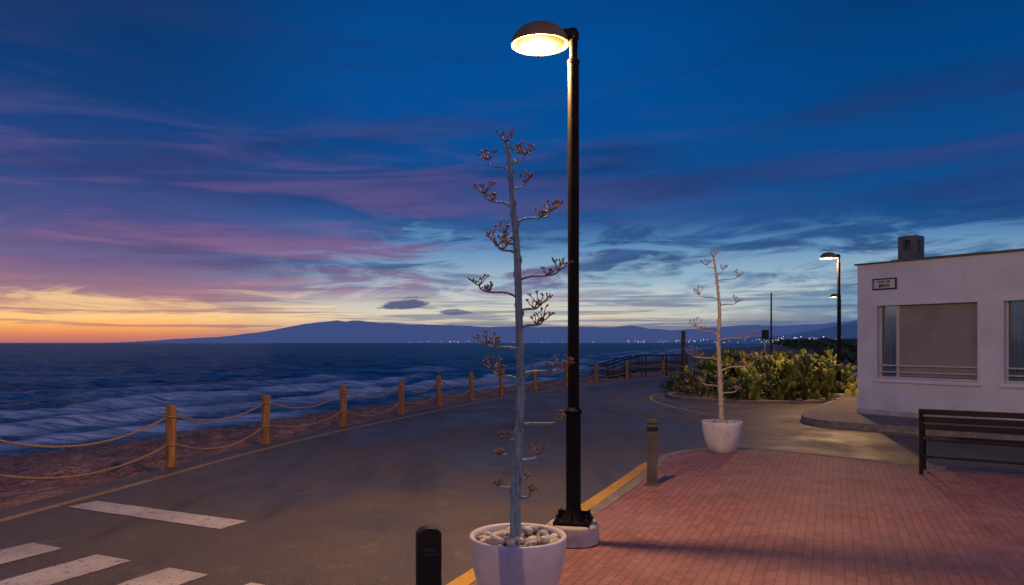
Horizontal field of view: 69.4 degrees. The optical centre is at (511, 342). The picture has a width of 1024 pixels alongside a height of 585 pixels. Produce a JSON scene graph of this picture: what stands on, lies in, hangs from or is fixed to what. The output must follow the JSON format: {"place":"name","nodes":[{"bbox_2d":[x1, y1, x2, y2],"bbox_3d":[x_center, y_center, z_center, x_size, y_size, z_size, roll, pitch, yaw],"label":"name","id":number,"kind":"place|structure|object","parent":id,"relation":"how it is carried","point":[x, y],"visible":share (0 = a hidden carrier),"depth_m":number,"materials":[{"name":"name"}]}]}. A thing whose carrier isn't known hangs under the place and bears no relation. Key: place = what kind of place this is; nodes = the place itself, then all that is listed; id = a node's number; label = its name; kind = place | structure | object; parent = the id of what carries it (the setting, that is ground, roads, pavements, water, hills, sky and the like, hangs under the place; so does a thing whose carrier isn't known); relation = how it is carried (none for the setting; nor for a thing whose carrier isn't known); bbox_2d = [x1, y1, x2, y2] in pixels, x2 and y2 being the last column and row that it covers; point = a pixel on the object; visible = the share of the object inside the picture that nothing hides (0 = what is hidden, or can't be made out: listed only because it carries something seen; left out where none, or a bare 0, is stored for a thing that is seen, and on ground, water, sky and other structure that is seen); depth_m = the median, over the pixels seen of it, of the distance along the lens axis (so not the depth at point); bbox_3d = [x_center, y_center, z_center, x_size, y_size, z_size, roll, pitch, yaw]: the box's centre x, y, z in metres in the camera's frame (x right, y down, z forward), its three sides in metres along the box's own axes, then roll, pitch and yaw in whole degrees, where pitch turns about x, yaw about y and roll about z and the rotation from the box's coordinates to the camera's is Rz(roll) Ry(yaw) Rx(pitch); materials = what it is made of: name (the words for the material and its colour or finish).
{"place":"outdoors","nodes":[
{"label":"outdoors","id":0,"kind":"place"},
{"bbox_2d":[0,343,780,456],"bbox_3d":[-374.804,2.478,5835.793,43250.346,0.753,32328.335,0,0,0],"label":"sea","id":1,"kind":"structure","parent":0,"point":[57,394],"depth_m":53.15,"materials":[{"name":"liquid"}]},
{"bbox_2d":[0,345,856,510],"bbox_3d":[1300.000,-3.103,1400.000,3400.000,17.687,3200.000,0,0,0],"label":"beach ground","id":2,"kind":"structure","parent":0,"point":[14,492],"depth_m":14.70,"materials":[{"name":"brown sand"}]},
{"bbox_2d":[590,354,687,377],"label":"beach walkway","id":3,"kind":"structure","parent":2,"relation":"on","point":[637,369],"depth_m":47.53,"materials":[{"name":"brown wood"}]},
{"bbox_2d":[681,331,685,374],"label":"wooden pylon","id":4,"kind":"object","parent":2,"relation":"on","point":[683,348],"visible":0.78,"depth_m":43.93,"materials":[{"name":"brown wood"}]},
{"bbox_2d":[770,293,771,352],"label":"utility pole","id":5,"kind":"object","parent":2,"relation":"on","point":[770,322],"visible":0.83,"depth_m":44.47,"materials":[{"name":"grey metal"}]},
{"bbox_2d":[769,338,856,364],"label":"coastal scrub","id":6,"kind":"object","parent":2,"relation":"on","point":[848,349],"visible":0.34,"depth_m":130.09,"materials":[{"name":"green plant"}]},
{"bbox_2d":[774,338,856,344],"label":"distant town","id":7,"kind":"object","parent":2,"relation":"on","point":[776,342],"visible":0.08,"depth_m":1037.18},
{"bbox_2d":[113,320,856,342],"bbox_3d":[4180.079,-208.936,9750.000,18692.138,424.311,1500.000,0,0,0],"label":"mountain range","id":8,"kind":"structure","parent":0,"point":[352,331],"depth_m":9491.89,"materials":[{"name":"blue"}]},
{"bbox_2d":[0,369,1023,584],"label":"road","id":9,"kind":"structure","parent":0,"point":[359,505],"depth_m":8.84,"materials":[{"name":"grey asphalt"}]},
{"bbox_2d":[0,359,702,478],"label":"rope fence","id":10,"kind":"object","parent":9,"relation":"on","point":[171,443],"visible":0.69,"depth_m":12.54,"materials":[{"name":"brown wood"}]},
{"bbox_2d":[0,378,917,584],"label":"road markings","id":11,"kind":"object","parent":9,"relation":"on","point":[80,567],"visible":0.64,"depth_m":6.94,"materials":[{"name":"white paint"}]},
{"bbox_2d":[471,447,1023,584],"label":"kerb","id":12,"kind":"structure","parent":9,"relation":"on","point":[616,495],"depth_m":9.70,"materials":[{"name":"concrete"}]},
{"bbox_2d":[667,391,830,403],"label":"bed kerb","id":13,"kind":"structure","parent":9,"relation":"on","point":[669,395],"depth_m":20.91,"materials":[{"name":"concrete"}]},
{"bbox_2d":[672,387,856,399],"bbox_3d":[12.485,1.650,25.895,15.030,0.001,10.210,0,0,0],"label":"planted bed","id":14,"kind":"object","parent":9,"relation":"on","point":[717,396],"visible":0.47,"depth_m":22.26,"materials":[{"name":"soil"}]},
{"bbox_2d":[658,359,856,399],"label":"shrubs","id":15,"kind":"object","parent":14,"relation":"on","point":[693,385],"visible":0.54,"depth_m":23.12,"materials":[{"name":"green plant"}]},
{"bbox_2d":[679,348,856,399],"bbox_3d":[8.600,0.960,24.781,5.027,1.547,8.181,0,0,0],"label":"prickly pear cactus","id":16,"kind":"object","parent":14,"relation":"on","point":[814,376],"visible":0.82,"depth_m":22.28,"materials":[{"name":"green plant"}]},
{"bbox_2d":[820,252,846,398],"bbox_3d":[9.564,-0.512,22.035,0.750,4.365,0.470,0,0,13],"label":"street lamp","id":17,"kind":"object","parent":14,"relation":"on","point":[839,392],"visible":0.87,"depth_m":21.96,"materials":[{"name":"metal"}]},
{"bbox_2d":[762,330,768,350],"bbox_3d":[13.402,0.520,39.192,0.450,2.400,0.083,0,0,-17],"label":"traffic sign","id":18,"kind":"object","parent":9,"relation":"on","point":[765,334],"visible":0.84,"depth_m":39.17,"materials":[{"name":"metal"}]},
{"bbox_2d":[830,294,841,354],"bbox_3d":[17.594,-0.463,40.035,0.750,4.365,0.470,0,0,13],"label":"street lamp","id":19,"kind":"object","parent":9,"relation":"on","point":[833,295],"visible":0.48,"depth_m":39.95,"materials":[{"name":"metal"}]},
{"bbox_2d":[801,395,1023,440],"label":"side kerb","id":20,"kind":"structure","parent":9,"relation":"on","point":[806,418],"depth_m":14.21,"materials":[{"name":"concrete"}]},
{"bbox_2d":[0,0,1023,342],"label":"sky","id":21,"kind":"structure","parent":0,"point":[170,169],"materials":[{"name":"blue"}]},
{"bbox_2d":[661,322,856,342],"bbox_3d":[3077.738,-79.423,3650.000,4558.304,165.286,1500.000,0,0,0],"label":"coastal hill","id":22,"kind":"structure","parent":0,"point":[848,330],"depth_m":3723.30,"materials":[{"name":"blue"}]},
{"bbox_2d":[559,449,1023,584],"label":"brick pavement","id":23,"kind":"structure","parent":0,"point":[740,517],"depth_m":6.72,"materials":[{"name":"red brick"}]},
{"bbox_2d":[416,525,441,584],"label":"bollard","id":24,"kind":"object","parent":23,"relation":"on","point":[428,554],"visible":1,"depth_m":3.47,"materials":[{"name":"black metal"}]},
{"bbox_2d":[469,523,566,584],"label":"plant pot","id":25,"kind":"object","parent":23,"relation":"on","point":[533,554],"visible":0.97,"depth_m":4.41,"materials":[{"name":"ceramic"}]},
{"bbox_2d":[467,128,574,537],"bbox_3d":[0.056,-0.021,4.624,0.678,2.624,0.338,0,0,0],"label":"agave flower stalk","id":26,"kind":"object","parent":25,"relation":"on","point":[514,489],"visible":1,"depth_m":4.61,"materials":[{"name":"grey plant"}]},
{"bbox_2d":[511,20,598,548],"bbox_3d":[0.359,-0.512,6.235,0.750,4.365,0.470,0,0,13],"label":"street lamp","id":27,"kind":"object","parent":23,"relation":"on","point":[576,524],"visible":0.95,"depth_m":6.16,"materials":[{"name":"metal"}]},
{"bbox_2d":[644,419,660,485],"bbox_3d":[1.650,1.288,8.700,0.200,0.765,0.200,0,0,-20],"label":"bollard","id":28,"kind":"object","parent":23,"relation":"on","point":[652,452],"visible":1,"depth_m":8.67,"materials":[{"name":"grey metal"}]},
{"bbox_2d":[702,419,742,453],"bbox_3d":[3.210,1.420,11.300,0.608,0.500,0.608,0,0,0],"label":"plant pot","id":29,"kind":"object","parent":23,"relation":"on","point":[721,437],"visible":1,"depth_m":11.09,"materials":[{"name":"ceramic"}]},
{"bbox_2d":[685,249,765,421],"bbox_3d":[3.245,-0.077,11.318,1.207,2.697,0.370,0,0,2],"label":"agave flower stalk","id":30,"kind":"object","parent":29,"relation":"on","point":[720,390],"visible":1,"depth_m":11.29,"materials":[{"name":"beige plant"}]},
{"bbox_2d":[919,409,1023,474],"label":"park bench","id":31,"kind":"object","parent":23,"relation":"on","point":[923,439],"visible":1,"depth_m":9.16,"materials":[{"name":"black paint"}]},
{"bbox_2d":[808,395,1023,435],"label":"side pavement","id":32,"kind":"structure","parent":0,"point":[844,409],"depth_m":15.82,"materials":[{"name":"grey concrete"}]},
{"bbox_2d":[857,251,1023,420],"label":"walls","id":33,"kind":"structure","parent":32,"relation":"on","point":[990,281],"depth_m":15.17,"materials":[{"name":"white paint"}]},
{"bbox_2d":[874,279,894,288],"bbox_3d":[8.141,-1.285,16.175,0.006,0.186,0.460,0,0,-36],"label":"plaque tile","id":34,"kind":"object","parent":33,"relation":"attached to","point":[891,282],"visible":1,"depth_m":16.15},
{"bbox_2d":[872,277,896,289],"bbox_3d":[8.156,-1.285,16.186,0.029,0.250,0.530,0,0,-36],"label":"plaque border","id":35,"kind":"object","parent":33,"relation":"attached to","point":[895,278],"visible":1,"depth_m":16.17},
{"bbox_2d":[873,300,981,385],"bbox_3d":[8.650,0.005,15.500,0.080,1.720,2.150,0,0,-36],"label":"window surround","id":36,"kind":"object","parent":33,"relation":"attached to","point":[978,339],"visible":1,"depth_m":15.20,"materials":[{"name":"white paint"}]},
{"bbox_2d":[884,306,905,376],"bbox_3d":[8.426,-0.020,16.240,0.036,1.580,0.520,0,0,-36],"label":"curtain","id":37,"kind":"object","parent":36,"relation":"hanging from","point":[889,335],"visible":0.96,"depth_m":16.34,"materials":[{"name":"grey fabric"}]},
{"bbox_2d":[880,305,976,381],"bbox_3d":[8.787,-0.010,15.601,0.100,1.600,2.020,0,0,-36],"label":"window frame","id":38,"kind":"object","parent":36,"relation":"attached to","point":[897,376],"visible":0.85,"depth_m":16.07,"materials":[{"name":"grey metal"}]},
{"bbox_2d":[880,364,976,374],"bbox_3d":[8.723,0.565,15.553,0.040,0.170,1.980,0,0,-36],"label":"window rail","id":39,"kind":"object","parent":36,"relation":"attached to","point":[929,366],"depth_m":15.52,"materials":[{"name":"grey metal"}]},
{"bbox_2d":[900,302,976,378],"bbox_3d":[8.906,-0.040,15.446,0.032,1.540,1.570,0,0,-36],"label":"shutter","id":40,"kind":"object","parent":36,"relation":"attached to","point":[938,334],"visible":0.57,"depth_m":15.41,"materials":[{"name":"beige plastic"}]},
{"bbox_2d":[854,249,1023,265],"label":"roof coping","id":41,"kind":"object","parent":33,"relation":"on","point":[1007,251],"visible":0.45,"depth_m":15.17,"materials":[{"name":"concrete"}]},
{"bbox_2d":[857,408,1022,420],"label":"stone skirting","id":42,"kind":"object","parent":33,"relation":"attached to","point":[889,413],"visible":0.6,"depth_m":15.85,"materials":[{"name":"stone"}]},
{"bbox_2d":[891,248,1023,260],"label":"roof slab","id":43,"kind":"structure","parent":33,"relation":"on","point":[958,254],"depth_m":15.34,"materials":[{"name":"grey concrete"}]},
{"bbox_2d":[898,235,923,258],"bbox_3d":[9.180,-2.115,17.013,0.400,0.650,0.400,0,0,-36],"label":"chimney","id":44,"kind":"object","parent":43,"relation":"on","point":[910,246],"visible":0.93,"depth_m":16.90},
{"bbox_2d":[999,298,1023,387],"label":"window surround","id":45,"kind":"object","parent":33,"relation":"attached to","point":[1002,337],"visible":1,"depth_m":14.31,"materials":[{"name":"white paint"}]},
{"bbox_2d":[1006,367,1023,376],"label":"window rail","id":46,"kind":"object","parent":45,"relation":"attached to","point":[1015,375],"depth_m":14.21,"materials":[{"name":"grey metal"}]},
{"bbox_2d":[1007,301,1023,383],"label":"window frame","id":47,"kind":"object","parent":45,"relation":"attached to","point":[1008,344],"visible":1,"depth_m":14.38,"materials":[{"name":"grey metal"}]},
{"bbox_2d":[1010,301,1023,380],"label":"curtain","id":48,"kind":"object","parent":45,"relation":"hanging from","point":[1016,334],"visible":0.98,"depth_m":14.36,"materials":[{"name":"grey fabric"}]}
]}

